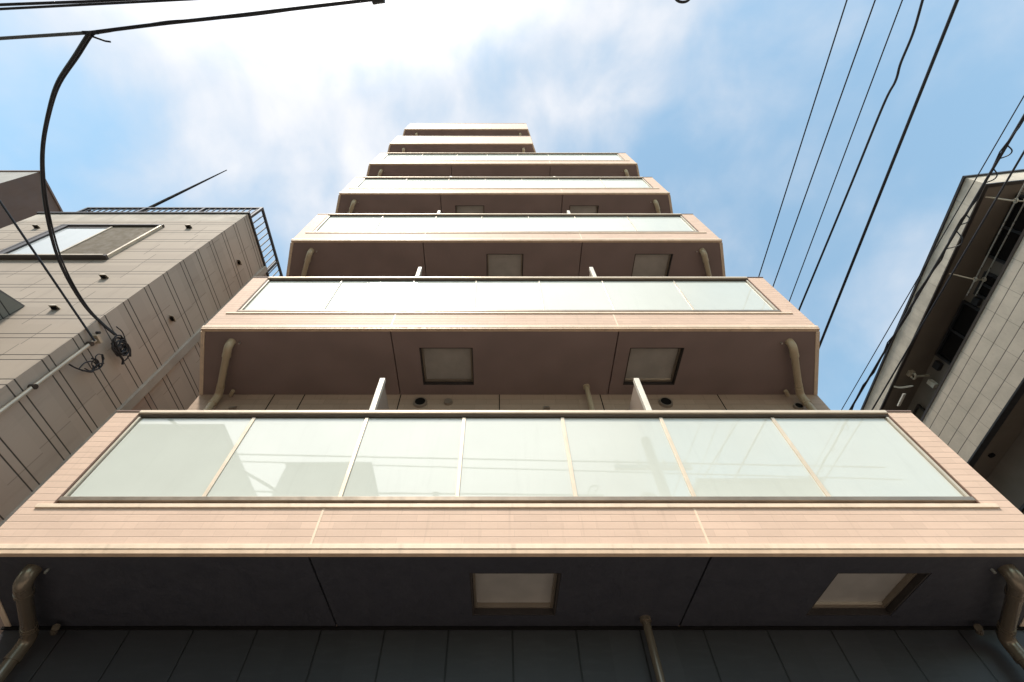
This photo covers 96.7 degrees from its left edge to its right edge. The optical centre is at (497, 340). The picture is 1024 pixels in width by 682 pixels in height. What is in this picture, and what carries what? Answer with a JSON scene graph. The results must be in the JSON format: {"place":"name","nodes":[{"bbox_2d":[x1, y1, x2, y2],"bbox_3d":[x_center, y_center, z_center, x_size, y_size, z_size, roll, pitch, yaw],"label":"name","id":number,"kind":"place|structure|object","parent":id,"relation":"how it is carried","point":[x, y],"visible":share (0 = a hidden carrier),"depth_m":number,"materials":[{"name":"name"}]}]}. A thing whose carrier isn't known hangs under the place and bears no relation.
{"place":"outdoors","nodes":[
{"label":"outdoors","id":0,"kind":"place"},
{"bbox_2d":[0,170,62,228],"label":"building","id":1,"kind":"structure","parent":0,"point":[20,195],"depth_m":11.37,"materials":[{"name":"beige concrete"}]},
{"bbox_2d":[0,0,136,5],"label":"street cable","id":2,"kind":"object","parent":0,"point":[48,2],"visible":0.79,"depth_m":4.49,"materials":[{"name":"black rubber"}]},
{"bbox_2d":[0,0,192,9],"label":"street cable","id":3,"kind":"object","parent":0,"point":[78,4],"visible":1,"depth_m":4.34,"materials":[{"name":"black rubber"}]},
{"bbox_2d":[82,31,110,42],"bbox_3d":[-3.366,-2.568,3.813,0.241,0.050,0.059,15,-58,-10],"label":"cable clamp","id":4,"kind":"object","parent":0,"point":[92,32],"visible":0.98,"depth_m":3.81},
{"bbox_2d":[0,31,83,39],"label":"street cable","id":5,"kind":"object","parent":4,"relation":"attached to","point":[40,35],"visible":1,"depth_m":3.81,"materials":[{"name":"black rubber"}]},
{"bbox_2d":[40,31,116,334],"bbox_3d":[-4.397,-1.456,4.691,0.728,0.281,3.471,21,-59,-13],"label":"drop cable","id":6,"kind":"object","parent":4,"relation":"attached to","point":[75,56],"visible":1,"depth_m":4.61,"materials":[{"name":"black rubber"}]},
{"bbox_2d":[91,0,371,33],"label":"street cable","id":7,"kind":"object","parent":4,"relation":"attached to","point":[210,18],"visible":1,"depth_m":3.79,"materials":[{"name":"black rubber"}]},
{"bbox_2d":[371,0,384,4],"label":"cable joint","id":8,"kind":"object","parent":7,"relation":"attached to","point":[375,2],"visible":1,"depth_m":3.79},
{"bbox_2d":[675,0,689,3],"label":"cable loop","id":9,"kind":"object","parent":7,"relation":"hanging from","point":[682,1],"visible":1,"depth_m":3.93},
{"bbox_2d":[0,123,1023,681],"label":"apartment building","id":10,"kind":"structure","parent":0,"point":[488,403],"depth_m":3.62,"materials":[{"name":"beige tile"}]},
{"bbox_2d":[0,0,1023,409],"label":"sky","id":11,"kind":"structure","parent":0,"point":[712,101],"materials":[{"name":"blue"}]},
{"bbox_2d":[758,0,847,276],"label":"power line","id":12,"kind":"object","parent":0,"point":[805,131],"visible":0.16,"depth_m":7.87,"materials":[{"name":"black rubber"}]},
{"bbox_2d":[772,0,875,286],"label":"power line","id":13,"kind":"object","parent":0,"point":[826,136],"visible":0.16,"depth_m":7.92,"materials":[{"name":"black rubber"}]},
{"bbox_2d":[789,0,902,301],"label":"power line","id":14,"kind":"object","parent":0,"point":[849,142],"visible":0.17,"depth_m":7.96,"materials":[{"name":"black rubber"}]},
{"bbox_2d":[798,0,923,310],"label":"power line","id":15,"kind":"object","parent":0,"point":[878,117],"visible":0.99,"depth_m":7.62,"materials":[{"name":"black rubber"}]},
{"bbox_2d":[819,0,958,348],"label":"power line","id":16,"kind":"object","parent":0,"point":[949,19],"visible":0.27,"depth_m":7.36,"materials":[{"name":"black rubber"}]},
{"bbox_2d":[841,95,1023,409],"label":"service cable","id":17,"kind":"object","parent":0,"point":[939,241],"visible":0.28,"depth_m":5.83,"materials":[{"name":"black rubber"}]},
{"bbox_2d":[849,114,1023,409],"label":"service cable","id":18,"kind":"object","parent":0,"point":[980,190],"visible":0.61,"depth_m":5.21,"materials":[{"name":"black rubber"}]},
{"bbox_2d":[871,150,1023,409],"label":"service cable","id":19,"kind":"object","parent":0,"point":[973,237],"visible":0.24,"depth_m":5.54,"materials":[{"name":"black rubber"}]},
{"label":"ground","id":20,"kind":"structure","parent":0,"visible":0},
{"bbox_2d":[0,207,282,633],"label":"house","id":21,"kind":"structure","parent":20,"relation":"on","point":[159,289],"depth_m":6.45,"materials":[{"name":"beige tile"}]},
{"bbox_2d":[0,200,95,340],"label":"service cable","id":22,"kind":"object","parent":21,"relation":"attached to","point":[45,268],"visible":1,"depth_m":5.20,"materials":[{"name":"black rubber"}]},
{"bbox_2d":[0,224,164,259],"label":"window","id":23,"kind":"structure","parent":21,"relation":"in","point":[75,241],"depth_m":7.63,"materials":[{"name":"glass"}]},
{"bbox_2d":[68,354,104,372],"bbox_3d":[-4.810,0.262,5.368,0.049,0.415,0.276,-2,-56,1],"label":"cable coil","id":24,"kind":"object","parent":21,"relation":"attached to","point":[96,365],"visible":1,"depth_m":5.41,"materials":[{"name":"black rubber"}]},
{"bbox_2d":[92,331,102,343],"bbox_3d":[-4.860,-0.046,5.529,0.080,0.068,0.147,0,-56,0],"label":"junction bracket","id":25,"kind":"object","parent":21,"relation":"attached to","point":[96,336],"visible":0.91,"depth_m":5.51,"materials":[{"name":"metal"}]},
{"bbox_2d":[111,326,130,364],"bbox_3d":[-4.805,0.063,5.791,0.057,0.256,0.469,0,-56,0],"label":"cable coil","id":26,"kind":"object","parent":21,"relation":"attached to","point":[118,351],"visible":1,"depth_m":5.79,"materials":[{"name":"black rubber"}]},
{"bbox_2d":[149,170,226,206],"bbox_3d":[-8.101,-3.562,11.282,0.064,5.564,0.064,0,-56,0],"label":"antenna mast","id":27,"kind":"object","parent":21,"relation":"on","point":[172,196],"visible":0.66,"depth_m":11.58,"materials":[{"name":"black metal"}]},
{"bbox_2d":[860,169,1023,513],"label":"apartment house","id":28,"kind":"structure","parent":20,"relation":"on","point":[956,384],"depth_m":8.11,"materials":[{"name":"tile"}]},
{"bbox_2d":[912,404,925,419],"bbox_3d":[9.163,2.195,9.460,0.049,1.580,0.930,-5,-56,4],"label":"window","id":29,"kind":"structure","parent":28,"relation":"in","point":[919,410],"depth_m":9.86,"materials":[{"name":"glass"}]},
{"bbox_2d":[935,300,979,364],"bbox_3d":[8.897,0.232,8.246,0.049,1.740,1.270,-5,-56,4],"label":"window","id":30,"kind":"structure","parent":28,"relation":"in","point":[967,312],"depth_m":8.82,"materials":[{"name":"glass"}]},
{"bbox_2d":[973,271,997,299],"bbox_3d":[8.775,-0.781,7.858,0.049,1.020,0.460,-5,-56,4],"label":"window","id":31,"kind":"structure","parent":28,"relation":"in","point":[988,284],"depth_m":8.18,"materials":[{"name":"glass"}]},
{"bbox_2d":[966,184,1023,295],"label":"drying pole","id":32,"kind":"object","parent":28,"relation":"hanging from","point":[1022,187],"visible":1,"depth_m":7.65,"materials":[{"name":"metal"}]},
{"bbox_2d":[975,203,1023,295],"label":"drying pole","id":33,"kind":"object","parent":28,"relation":"hanging from","point":[1020,210],"visible":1,"depth_m":7.72,"materials":[{"name":"metal"}]},
{"bbox_2d":[985,194,1023,263],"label":"window","id":34,"kind":"structure","parent":28,"relation":"in","point":[1018,227],"depth_m":7.72,"materials":[{"name":"glass"}]},
{"bbox_2d":[1018,503,1023,513],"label":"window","id":35,"kind":"structure","parent":28,"relation":"in","point":[1021,509],"depth_m":7.92,"materials":[{"name":"glass"}]}
]}

